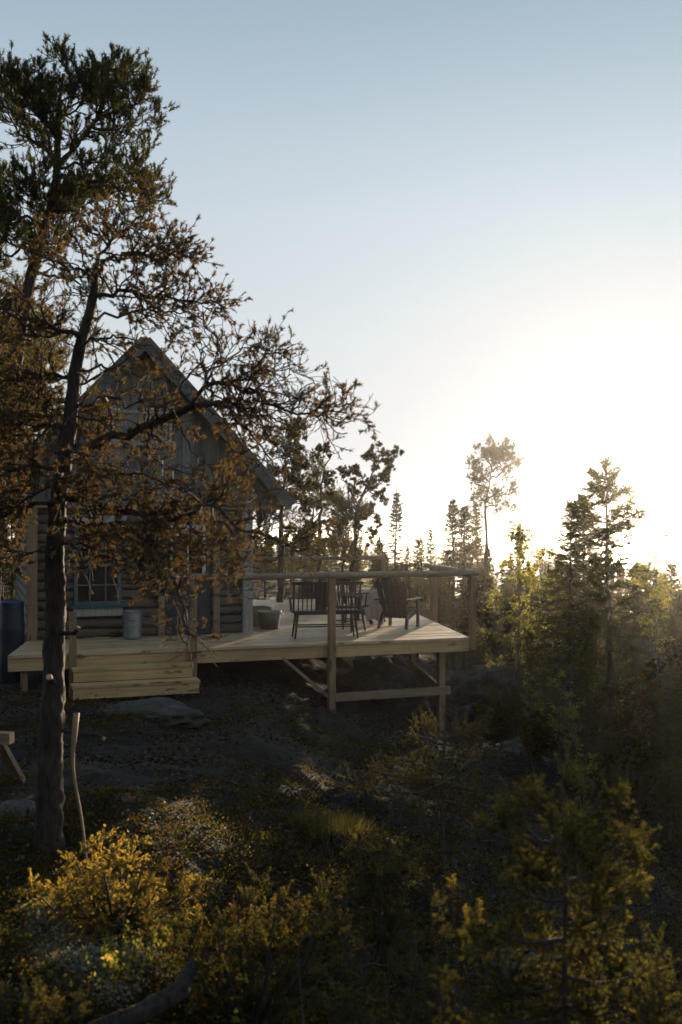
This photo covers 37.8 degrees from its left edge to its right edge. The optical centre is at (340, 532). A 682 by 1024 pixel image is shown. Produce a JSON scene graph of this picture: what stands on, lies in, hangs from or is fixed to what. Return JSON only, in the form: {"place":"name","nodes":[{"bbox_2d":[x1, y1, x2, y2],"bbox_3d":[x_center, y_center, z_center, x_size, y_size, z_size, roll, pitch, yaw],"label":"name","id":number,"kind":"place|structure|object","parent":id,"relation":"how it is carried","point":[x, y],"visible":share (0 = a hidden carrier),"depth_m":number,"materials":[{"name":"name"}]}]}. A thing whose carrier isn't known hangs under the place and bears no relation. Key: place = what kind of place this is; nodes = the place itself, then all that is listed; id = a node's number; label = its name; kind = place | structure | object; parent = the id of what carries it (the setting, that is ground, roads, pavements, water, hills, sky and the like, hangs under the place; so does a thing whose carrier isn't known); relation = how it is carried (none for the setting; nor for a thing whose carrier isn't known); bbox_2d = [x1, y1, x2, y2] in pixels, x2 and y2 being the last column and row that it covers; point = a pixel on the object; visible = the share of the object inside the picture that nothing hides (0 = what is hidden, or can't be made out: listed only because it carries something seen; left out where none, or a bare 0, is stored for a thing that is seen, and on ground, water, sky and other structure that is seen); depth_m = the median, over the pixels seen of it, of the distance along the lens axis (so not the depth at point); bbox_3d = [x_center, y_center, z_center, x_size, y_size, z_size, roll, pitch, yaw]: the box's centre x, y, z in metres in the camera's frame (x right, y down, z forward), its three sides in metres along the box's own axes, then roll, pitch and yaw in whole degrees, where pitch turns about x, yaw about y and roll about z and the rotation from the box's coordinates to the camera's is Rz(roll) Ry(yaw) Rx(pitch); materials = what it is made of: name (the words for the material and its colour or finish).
{"place":"outdoors","nodes":[
{"label":"outdoors","id":0,"kind":"place"},
{"bbox_2d":[0,556,681,1023],"bbox_3d":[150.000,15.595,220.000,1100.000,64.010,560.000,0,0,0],"label":"ground","id":1,"kind":"structure","parent":0,"point":[314,670],"depth_m":9.96,"materials":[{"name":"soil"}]},
{"bbox_2d":[0,600,24,683],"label":"blue barrel","id":2,"kind":"object","parent":1,"relation":"on","point":[12,630],"visible":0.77,"depth_m":14.55,"materials":[{"name":"blue plastic"}]},
{"bbox_2d":[0,731,25,783],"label":"sawhorse","id":3,"kind":"object","parent":1,"relation":"on","point":[7,738],"visible":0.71,"depth_m":8.25,"materials":[{"name":"wood"}]},
{"bbox_2d":[0,799,35,822],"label":"rock","id":4,"kind":"object","parent":1,"relation":"on","point":[21,809],"visible":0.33,"depth_m":7.17,"materials":[{"name":"grey stone"}]},
{"bbox_2d":[0,257,71,599],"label":"pine tree","id":5,"kind":"object","parent":1,"relation":"on","point":[57,359],"visible":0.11,"depth_m":19.44,"materials":[{"name":"green plant"}]},
{"bbox_2d":[0,975,92,1023],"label":"corner juniper","id":6,"kind":"object","parent":1,"relation":"on","point":[28,1003],"visible":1,"depth_m":3.93,"materials":[{"name":"green plant"}]},
{"bbox_2d":[1,263,110,592],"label":"pine tree","id":7,"kind":"object","parent":1,"relation":"on","point":[70,336],"visible":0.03,"depth_m":22.75,"materials":[{"name":"green plant"}]},
{"bbox_2d":[3,945,150,1007],"bbox_3d":[-1.203,2.025,4.425,0.803,0.226,0.920,0,0,20],"label":"bearberry","id":8,"kind":"object","parent":1,"relation":"on","point":[103,986],"visible":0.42,"depth_m":4.38,"materials":[{"name":"green plant"}]},
{"bbox_2d":[71,713,88,877],"bbox_3d":[-1.619,1.632,6.144,0.069,1.012,0.261,0,0,-30],"label":"leaning pole","id":9,"kind":"object","parent":1,"relation":"on","point":[74,730],"visible":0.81,"depth_m":6.16,"materials":[{"name":"wood"}]},
{"bbox_2d":[0,30,179,620],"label":"green pine","id":10,"kind":"object","parent":1,"relation":"on","point":[71,191],"visible":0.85,"depth_m":8.47,"materials":[{"name":"green plant"}]},
{"bbox_2d":[5,890,175,977],"bbox_3d":[-1.297,2.059,5.136,0.902,0.355,1.480,0,0,-14],"label":"pale lichen","id":11,"kind":"object","parent":1,"relation":"on","point":[66,953],"visible":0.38,"depth_m":5.00},
{"bbox_2d":[14,824,213,948],"bbox_3d":[-1.239,1.940,5.337,0.984,0.701,0.842,0,0,35],"label":"golden bush","id":12,"kind":"object","parent":1,"relation":"on","point":[142,898],"visible":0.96,"depth_m":5.28,"materials":[{"name":"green plant"}]},
{"bbox_2d":[81,937,153,984],"bbox_3d":[-1.014,1.954,4.489,0.269,0.259,0.402,0,0,31],"label":"leafy plant","id":13,"kind":"object","parent":1,"relation":"on","point":[111,967],"visible":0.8,"depth_m":4.48,"materials":[{"name":"green plant"}]},
{"bbox_2d":[103,915,178,971],"bbox_3d":[-0.974,1.960,4.762,0.287,0.238,0.398,0,0,14],"label":"leafy plant","id":14,"kind":"object","parent":1,"relation":"on","point":[156,937],"visible":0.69,"depth_m":4.77,"materials":[{"name":"green plant"}]},
{"bbox_2d":[87,959,198,1023],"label":"fallen branch","id":15,"kind":"object","parent":1,"relation":"on","point":[155,1005],"visible":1,"depth_m":4.06,"materials":[{"name":"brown wood"}]},
{"bbox_2d":[94,697,210,727],"bbox_3d":[-2.370,2.208,12.038,1.779,0.391,1.128,0,0,34],"label":"rock","id":16,"kind":"object","parent":1,"relation":"on","point":[172,712],"visible":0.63,"depth_m":11.66,"materials":[{"name":"grey stone"}]},
{"bbox_2d":[0,164,380,855],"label":"dying pine","id":17,"kind":"object","parent":1,"relation":"on","point":[48,780],"visible":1,"depth_m":6.41,"materials":[{"name":"brown plant"}]},
{"bbox_2d":[8,555,478,732],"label":"wooden deck","id":18,"kind":"structure","parent":1,"relation":"on","point":[92,661],"depth_m":14.41,"materials":[{"name":"brown wood"}]},
{"bbox_2d":[121,610,143,639],"bbox_3d":[-3.143,1.385,15.000,0.298,0.430,0.298,0,0,45],"label":"metal bin","id":19,"kind":"object","parent":18,"relation":"on","point":[132,624],"visible":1,"depth_m":14.88,"materials":[{"name":"silver metal"}]},
{"bbox_2d":[10,336,295,640],"bbox_3d":[-3.931,-0.687,17.717,4.774,4.574,5.745,0,0,-20],"label":"log cabin","id":20,"kind":"object","parent":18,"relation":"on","point":[99,613],"visible":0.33,"depth_m":15.40,"materials":[{"name":"brown wood"}]},
{"bbox_2d":[69,515,126,616],"bbox_3d":[-3.705,0.500,15.132,0.860,1.530,0.126,0,0,-20],"label":"window","id":21,"kind":"structure","parent":20,"relation":"in","point":[103,601],"depth_m":15.16,"materials":[{"name":"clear glass"}]},
{"bbox_2d":[105,409,175,447],"bbox_3d":[-3.106,-1.610,15.338,1.120,0.560,0.110,0,0,-20],"label":"window","id":22,"kind":"structure","parent":20,"relation":"in","point":[136,416],"depth_m":15.35,"materials":[{"name":"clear glass"}]},
{"bbox_2d":[165,521,209,634],"bbox_3d":[-2.415,0.700,15.672,0.720,1.780,0.075,0,0,-20],"label":"door","id":23,"kind":"structure","parent":20,"relation":"in","point":[203,600],"depth_m":15.66,"materials":[{"name":"blue paint"}]},
{"bbox_2d":[256,610,282,629],"bbox_3d":[-1.194,1.450,16.600,0.407,0.300,0.407,0,0,45],"label":"wash tub","id":24,"kind":"object","parent":18,"relation":"on","point":[269,619],"visible":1,"depth_m":16.46,"materials":[{"name":"metal"}]},
{"bbox_2d":[287,581,362,638],"bbox_3d":[-0.239,1.167,15.183,1.130,0.868,0.495,0,0,-9],"label":"spindle bench","id":25,"kind":"object","parent":18,"relation":"on","point":[354,611],"visible":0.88,"depth_m":15.01,"materials":[{"name":"black paint"}]},
{"bbox_2d":[322,579,368,632],"bbox_3d":[0.077,1.167,16.170,0.630,0.868,0.495,0,0,38],"label":"spindle armchair","id":26,"kind":"object","parent":18,"relation":"on","point":[348,604],"visible":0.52,"depth_m":16.04,"materials":[{"name":"black paint"}]},
{"bbox_2d":[374,577,422,629],"bbox_3d":[0.961,1.171,16.813,0.652,0.890,0.739,0,0,24],"label":"garden chair","id":27,"kind":"object","parent":18,"relation":"on","point":[391,610],"visible":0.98,"depth_m":16.63,"materials":[{"name":"brown paint"}]},
{"bbox_2d":[356,588,384,623],"bbox_3d":[0.516,1.258,17.093,0.489,0.606,0.277,0,0,-6],"label":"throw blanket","id":28,"kind":"object","parent":27,"relation":"hanging from","point":[373,610],"visible":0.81,"depth_m":16.98,"materials":[{"name":"beige fabric"}]},
{"bbox_2d":[162,862,363,1023],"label":"spruce bush","id":29,"kind":"object","parent":1,"relation":"on","point":[228,991],"visible":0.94,"depth_m":4.57,"materials":[{"name":"green plant"}]},
{"bbox_2d":[254,518,277,597],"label":"spruce tree","id":30,"kind":"object","parent":1,"relation":"on","point":[265,582],"visible":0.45,"depth_m":31.98,"materials":[{"name":"green plant"}]},
{"bbox_2d":[240,659,303,671],"bbox_3d":[-1.522,2.149,16.991,1.400,0.882,2.560,0,0,-39],"label":"rock","id":31,"kind":"object","parent":1,"relation":"on","point":[280,665],"visible":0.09,"depth_m":16.16,"materials":[{"name":"grey stone"}]},
{"bbox_2d":[255,416,325,601],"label":"pine tree","id":32,"kind":"object","parent":1,"relation":"on","point":[292,479],"visible":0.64,"depth_m":22.97,"materials":[{"name":"green plant"}]},
{"bbox_2d":[276,450,360,591],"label":"pine tree","id":33,"kind":"object","parent":1,"relation":"on","point":[320,463],"visible":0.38,"depth_m":29.04,"materials":[{"name":"green plant"}]},
{"bbox_2d":[292,441,346,581],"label":"pine tree","id":34,"kind":"object","parent":1,"relation":"on","point":[327,480],"visible":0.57,"depth_m":25.96,"materials":[{"name":"green plant"}]},
{"bbox_2d":[283,802,378,844],"bbox_3d":[-0.068,2.392,8.113,0.817,0.468,1.110,0,0,0],"label":"grass tuft patch","id":35,"kind":"object","parent":1,"relation":"on","point":[314,816],"visible":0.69,"depth_m":7.96,"materials":[{"name":"green plant"}]},
{"bbox_2d":[219,806,450,877],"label":"dead grass","id":36,"kind":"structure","parent":1,"relation":"on","point":[244,820],"depth_m":7.47,"materials":[{"name":"brown plant"}]},
{"bbox_2d":[310,487,369,597],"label":"pine tree","id":37,"kind":"object","parent":1,"relation":"on","point":[339,533],"visible":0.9,"depth_m":24.23,"materials":[{"name":"green plant"}]},
{"bbox_2d":[0,689,681,1023],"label":"heath plants","id":38,"kind":"object","parent":1,"relation":"on","point":[177,1017],"visible":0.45,"depth_m":6.84,"materials":[{"name":"green plant"}]},
{"bbox_2d":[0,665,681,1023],"bbox_3d":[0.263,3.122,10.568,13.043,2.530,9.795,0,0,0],"label":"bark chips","id":39,"kind":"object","parent":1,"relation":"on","point":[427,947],"visible":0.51,"depth_m":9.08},
{"bbox_2d":[0,751,681,1023],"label":"moss","id":40,"kind":"object","parent":1,"relation":"on","point":[28,979],"visible":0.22,"depth_m":6.74,"materials":[{"name":"green plant"}]},
{"bbox_2d":[6,530,681,676],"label":"wood","id":41,"kind":"object","parent":1,"relation":"on","point":[502,571],"visible":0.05,"depth_m":44.26,"materials":[{"name":"green plant"}]},
{"bbox_2d":[104,772,614,1018],"bbox_3d":[0.345,2.469,6.785,3.145,1.212,4.359,0,0,0],"label":"brushwood","id":42,"kind":"object","parent":1,"relation":"on","point":[274,912],"visible":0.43,"depth_m":6.93,"materials":[{"name":"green plant"}]},
{"bbox_2d":[331,434,403,597],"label":"pine tree","id":43,"kind":"object","parent":1,"relation":"on","point":[355,469],"visible":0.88,"depth_m":24.96,"materials":[{"name":"green plant"}]},
{"bbox_2d":[361,534,388,587],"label":"pine tree","id":44,"kind":"object","parent":1,"relation":"on","point":[377,564],"visible":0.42,"depth_m":29.97,"materials":[{"name":"green plant"}]},
{"bbox_2d":[341,825,427,968],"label":"dwarf spruce","id":45,"kind":"object","parent":1,"relation":"on","point":[380,882],"visible":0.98,"depth_m":5.89,"materials":[{"name":"green plant"}]},
{"bbox_2d":[336,657,434,720],"bbox_3d":[0.662,2.748,16.948,2.080,1.301,2.416,0,0,-8],"label":"rock","id":46,"kind":"object","parent":1,"relation":"on","point":[381,673],"visible":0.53,"depth_m":16.44,"materials":[{"name":"grey stone"}]},
{"bbox_2d":[383,485,415,604],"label":"spruce tree","id":47,"kind":"object","parent":1,"relation":"on","point":[395,506],"visible":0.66,"depth_m":29.95,"materials":[{"name":"green plant"}]},
{"bbox_2d":[335,703,512,874],"bbox_3d":[0.720,2.064,7.968,1.314,1.375,1.140,0,0,24],"label":"young spruce","id":48,"kind":"object","parent":1,"relation":"on","point":[441,787],"visible":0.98,"depth_m":7.98,"materials":[{"name":"green plant"}]},
{"bbox_2d":[409,538,441,656],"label":"spruce tree","id":49,"kind":"object","parent":1,"relation":"on","point":[417,557],"visible":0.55,"depth_m":25.97,"materials":[{"name":"green plant"}]},
{"bbox_2d":[414,524,441,619],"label":"spruce tree","id":50,"kind":"object","parent":1,"relation":"on","point":[429,547],"visible":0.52,"depth_m":33.98,"materials":[{"name":"green plant"}]},
{"bbox_2d":[422,564,460,671],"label":"spruce tree","id":51,"kind":"object","parent":1,"relation":"on","point":[440,618],"visible":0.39,"depth_m":23.98,"materials":[{"name":"green plant"}]},
{"bbox_2d":[430,577,460,668],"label":"spruce tree","id":52,"kind":"object","parent":1,"relation":"on","point":[448,622],"visible":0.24,"depth_m":26.95,"materials":[{"name":"green plant"}]},
{"bbox_2d":[422,500,472,671],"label":"spruce tree","id":53,"kind":"object","parent":1,"relation":"on","point":[452,520],"visible":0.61,"depth_m":27.95,"materials":[{"name":"green plant"}]},
{"bbox_2d":[443,505,476,669],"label":"spruce tree","id":54,"kind":"object","parent":1,"relation":"on","point":[465,528],"visible":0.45,"depth_m":30.95,"materials":[{"name":"green plant"}]},
{"bbox_2d":[434,502,489,630],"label":"pine tree","id":55,"kind":"object","parent":1,"relation":"on","point":[476,543],"visible":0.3,"depth_m":37.73,"materials":[{"name":"green plant"}]},
{"bbox_2d":[428,874,505,1023],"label":"spruce shoots","id":56,"kind":"object","parent":1,"relation":"on","point":[474,920],"visible":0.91,"depth_m":3.70,"materials":[{"name":"green plant"}]},
{"bbox_2d":[452,615,488,671],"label":"spruce tree","id":57,"kind":"object","parent":1,"relation":"on","point":[474,655],"visible":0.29,"depth_m":20.95,"materials":[{"name":"green plant"}]},
{"bbox_2d":[455,504,494,658],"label":"spruce tree","id":58,"kind":"object","parent":1,"relation":"on","point":[477,517],"visible":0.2,"depth_m":39.95,"materials":[{"name":"green plant"}]},
{"bbox_2d":[446,703,511,739],"bbox_3d":[2.355,3.239,16.794,1.214,0.760,1.061,0,0,-28],"label":"rock","id":59,"kind":"object","parent":1,"relation":"on","point":[461,711],"visible":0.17,"depth_m":16.49,"materials":[{"name":"grey stone"}]},
{"bbox_2d":[445,663,529,710],"bbox_3d":[2.882,3.229,19.549,1.746,1.376,1.869,0,0,5],"label":"rock","id":60,"kind":"object","parent":1,"relation":"on","point":[467,687],"visible":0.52,"depth_m":18.91,"materials":[{"name":"grey stone"}]},
{"bbox_2d":[441,576,539,666],"bbox_3d":[3.736,2.729,24.365,2.199,3.366,2.592,0,0,-40],"label":"leafy shrub","id":61,"kind":"object","parent":1,"relation":"on","point":[487,614],"visible":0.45,"depth_m":23.87,"materials":[{"name":"green plant"}]},
{"bbox_2d":[465,434,523,663],"bbox_3d":[5.576,0.759,35.930,2.300,8.745,1.965,0,0,0],"label":"pine tree","id":62,"kind":"object","parent":1,"relation":"on","point":[491,453],"visible":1,"depth_m":35.95,"materials":[{"name":"green plant"}]},
{"bbox_2d":[476,699,520,747],"bbox_3d":[2.333,2.855,14.592,0.650,0.843,0.551,0,0,29],"label":"leafy shrub","id":63,"kind":"object","parent":1,"relation":"on","point":[501,719],"visible":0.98,"depth_m":14.48,"materials":[{"name":"green plant"}]},
{"bbox_2d":[478,578,532,672],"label":"birch tree","id":64,"kind":"object","parent":1,"relation":"on","point":[508,645],"visible":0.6,"depth_m":22.77,"materials":[{"name":"green plant"}]},
{"bbox_2d":[466,516,562,710],"bbox_3d":[3.489,1.845,19.060,1.446,4.352,2.091,0,0,42],"label":"birch tree","id":65,"kind":"object","parent":1,"relation":"on","point":[520,535],"visible":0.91,"depth_m":18.84,"materials":[{"name":"green plant"}]},
{"bbox_2d":[484,947,551,987],"bbox_3d":[1.139,2.903,6.577,0.478,0.209,0.641,0,0,0],"label":"rock","id":66,"kind":"object","parent":1,"relation":"on","point":[530,955],"visible":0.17,"depth_m":6.58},
{"bbox_2d":[503,567,552,697],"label":"spruce tree","id":67,"kind":"object","parent":1,"relation":"on","point":[523,607],"visible":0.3,"depth_m":22.96,"materials":[{"name":"green plant"}]},
{"bbox_2d":[517,670,549,729],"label":"birch tree","id":68,"kind":"object","parent":1,"relation":"on","point":[535,706],"visible":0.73,"depth_m":16.41,"materials":[{"name":"green plant"}]},
{"bbox_2d":[515,633,552,734],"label":"spruce tree","id":69,"kind":"object","parent":1,"relation":"on","point":[530,640],"visible":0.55,"depth_m":17.98,"materials":[{"name":"green plant"}]},
{"bbox_2d":[495,735,580,768],"bbox_3d":[2.743,3.336,14.708,1.268,0.686,2.160,0,0,39],"label":"rock","id":70,"kind":"object","parent":1,"relation":"on","point":[514,744],"visible":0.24,"depth_m":14.42,"materials":[{"name":"grey stone"}]},
{"bbox_2d":[518,709,562,776],"bbox_3d":[2.641,2.789,13.020,0.619,0.948,0.730,0,0,27],"label":"leafy shrub","id":71,"kind":"object","parent":1,"relation":"on","point":[537,736],"visible":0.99,"depth_m":12.93,"materials":[{"name":"green plant"}]},
{"bbox_2d":[516,523,568,662],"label":"pine tree","id":72,"kind":"object","parent":1,"relation":"on","point":[546,547],"visible":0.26,"depth_m":41.89,"materials":[{"name":"green plant"}]},
{"bbox_2d":[522,627,562,721],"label":"spruce tree","id":73,"kind":"object","parent":1,"relation":"on","point":[544,685],"visible":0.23,"depth_m":18.48,"materials":[{"name":"green plant"}]},
{"bbox_2d":[537,667,574,751],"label":"spruce tree","id":74,"kind":"object","parent":1,"relation":"on","point":[553,689],"visible":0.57,"depth_m":14.48,"materials":[{"name":"green plant"}]},
{"bbox_2d":[523,567,595,707],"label":"birch tree","id":75,"kind":"object","parent":1,"relation":"on","point":[549,600],"visible":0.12,"depth_m":20.54,"materials":[{"name":"green plant"}]},
{"bbox_2d":[537,663,586,773],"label":"birch tree","id":76,"kind":"object","parent":1,"relation":"on","point":[567,713],"visible":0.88,"depth_m":13.41,"materials":[{"name":"green plant"}]},
{"bbox_2d":[464,740,662,1023],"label":"spruce sapling","id":77,"kind":"object","parent":1,"relation":"on","point":[573,826],"visible":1,"depth_m":3.30,"materials":[{"name":"green plant"}]},
{"bbox_2d":[511,499,618,741],"bbox_3d":[3.891,1.659,17.017,1.731,4.742,1.800,0,0,33],"label":"spruce tree","id":78,"kind":"object","parent":1,"relation":"on","point":[570,510],"visible":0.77,"depth_m":16.94,"materials":[{"name":"green plant"}]},
{"bbox_2d":[518,491,636,760],"bbox_3d":[4.333,1.617,17.618,1.980,5.034,2.113,0,0,-31],"label":"spruce tree","id":79,"kind":"object","parent":1,"relation":"on","point":[601,671],"visible":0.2,"depth_m":17.47,"materials":[{"name":"green plant"}]},
{"bbox_2d":[557,727,601,812],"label":"birch tree","id":80,"kind":"object","parent":1,"relation":"on","point":[580,767],"visible":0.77,"depth_m":11.95,"materials":[{"name":"green plant"}]},
{"bbox_2d":[564,688,595,774],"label":"spruce tree","id":81,"kind":"object","parent":1,"relation":"on","point":[583,726],"visible":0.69,"depth_m":14.49,"materials":[{"name":"green plant"}]},
{"bbox_2d":[560,670,614,762],"bbox_3d":[4.510,3.279,17.673,1.157,1.771,1.364,0,0,-24],"label":"leafy shrub","id":82,"kind":"object","parent":1,"relation":"on","point":[597,711],"visible":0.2,"depth_m":17.42,"materials":[{"name":"green plant"}]},
{"bbox_2d":[547,456,677,772],"bbox_3d":[4.298,1.584,15.893,2.084,5.626,2.162,0,0,0],"label":"spruce tree","id":83,"kind":"object","parent":1,"relation":"on","point":[609,568],"visible":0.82,"depth_m":15.91,"materials":[{"name":"green plant"}]},
{"bbox_2d":[593,664,634,786],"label":"spruce tree","id":84,"kind":"object","parent":1,"relation":"on","point":[615,678],"visible":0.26,"depth_m":13.78,"materials":[{"name":"green plant"}]},
{"bbox_2d":[604,763,632,835],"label":"spruce tree","id":85,"kind":"object","parent":1,"relation":"on","point":[615,816],"visible":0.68,"depth_m":11.19,"materials":[{"name":"green plant"}]},
{"bbox_2d":[611,661,643,785],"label":"spruce tree","id":86,"kind":"object","parent":1,"relation":"on","point":[630,670],"visible":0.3,"depth_m":14.18,"materials":[{"name":"green plant"}]},
{"bbox_2d":[593,562,663,771],"bbox_3d":[5.952,2.801,20.398,1.850,4.704,1.974,0,0,-23],"label":"spruce tree","id":87,"kind":"object","parent":1,"relation":"on","point":[635,593],"visible":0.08,"depth_m":20.39,"materials":[{"name":"green plant"}]},
{"bbox_2d":[605,670,664,803],"bbox_3d":[4.133,2.792,13.134,1.280,1.960,1.510,0,0,-1],"label":"leafy shrub","id":88,"kind":"object","parent":1,"relation":"on","point":[618,691],"visible":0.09,"depth_m":13.02,"materials":[{"name":"green plant"}]},
{"bbox_2d":[590,637,681,836],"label":"spruce tree","id":89,"kind":"object","parent":1,"relation":"on","point":[641,704],"visible":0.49,"depth_m":11.83,"materials":[{"name":"green plant"}]},
{"bbox_2d":[593,921,681,1023],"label":"corner spruce","id":90,"kind":"object","parent":1,"relation":"on","point":[660,1007],"visible":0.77,"depth_m":3.40,"materials":[{"name":"green plant"}]},
{"bbox_2d":[600,556,676,776],"bbox_3d":[5.132,2.358,17.083,1.313,3.950,1.898,0,0,-44],"label":"birch tree","id":91,"kind":"object","parent":1,"relation":"on","point":[661,596],"visible":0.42,"depth_m":16.96,"materials":[{"name":"green plant"}]},
{"bbox_2d":[617,623,661,783],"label":"spruce tree","id":92,"kind":"object","parent":1,"relation":"on","point":[646,654],"visible":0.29,"depth_m":15.50,"materials":[{"name":"green plant"}]},
{"bbox_2d":[608,599,681,803],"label":"birch tree","id":93,"kind":"object","parent":1,"relation":"on","point":[649,622],"visible":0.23,"depth_m":13.45,"materials":[{"name":"green plant"}]},
{"bbox_2d":[617,578,680,702],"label":"spruce tree","id":94,"kind":"object","parent":1,"relation":"on","point":[654,582],"visible":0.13,"depth_m":19.91,"materials":[{"name":"green plant"}]},
{"bbox_2d":[629,662,681,850],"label":"spruce tree","id":95,"kind":"object","parent":1,"relation":"on","point":[668,680],"visible":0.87,"depth_m":11.45,"materials":[{"name":"green plant"}]},
{"bbox_2d":[654,905,681,990],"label":"leafy plant","id":96,"kind":"object","parent":1,"relation":"on","point":[675,953],"visible":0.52,"depth_m":7.08,"materials":[{"name":"green plant"}]},
{"bbox_2d":[656,561,681,629],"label":"spruce tree","id":97,"kind":"object","parent":1,"relation":"on","point":[671,566],"visible":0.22,"depth_m":23.91,"materials":[{"name":"green plant"}]},
{"bbox_2d":[658,613,681,767],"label":"spruce tree","id":98,"kind":"object","parent":1,"relation":"on","point":[673,621],"visible":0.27,"depth_m":14.01,"materials":[{"name":"green plant"}]},
{"bbox_2d":[660,578,681,779],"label":"spruce tree","id":99,"kind":"object","parent":1,"relation":"on","point":[677,595],"visible":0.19,"depth_m":18.01,"materials":[{"name":"green plant"}]},
{"bbox_2d":[0,0,681,535],"label":"sky","id":100,"kind":"structure","parent":0,"point":[469,212],"materials":[{"name":"blue"}]},
{"bbox_2d":[8,536,681,594],"bbox_3d":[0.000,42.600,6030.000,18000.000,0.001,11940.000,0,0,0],"label":"sea","id":101,"kind":"structure","parent":0,"point":[673,554],"depth_m":3643.47,"materials":[{"name":"white liquid"}]},
{"bbox_2d":[405,544,681,577],"bbox_3d":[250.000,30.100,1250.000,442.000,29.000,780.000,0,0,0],"label":"hill","id":102,"kind":"structure","parent":0,"point":[498,552],"depth_m":1081.24,"materials":[{"name":"green plant"}]},
{"bbox_2d":[569,543,681,547],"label":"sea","id":103,"kind":"structure","parent":0,"point":[664,545],"depth_m":2820.33,"materials":[{"name":"white liquid"}]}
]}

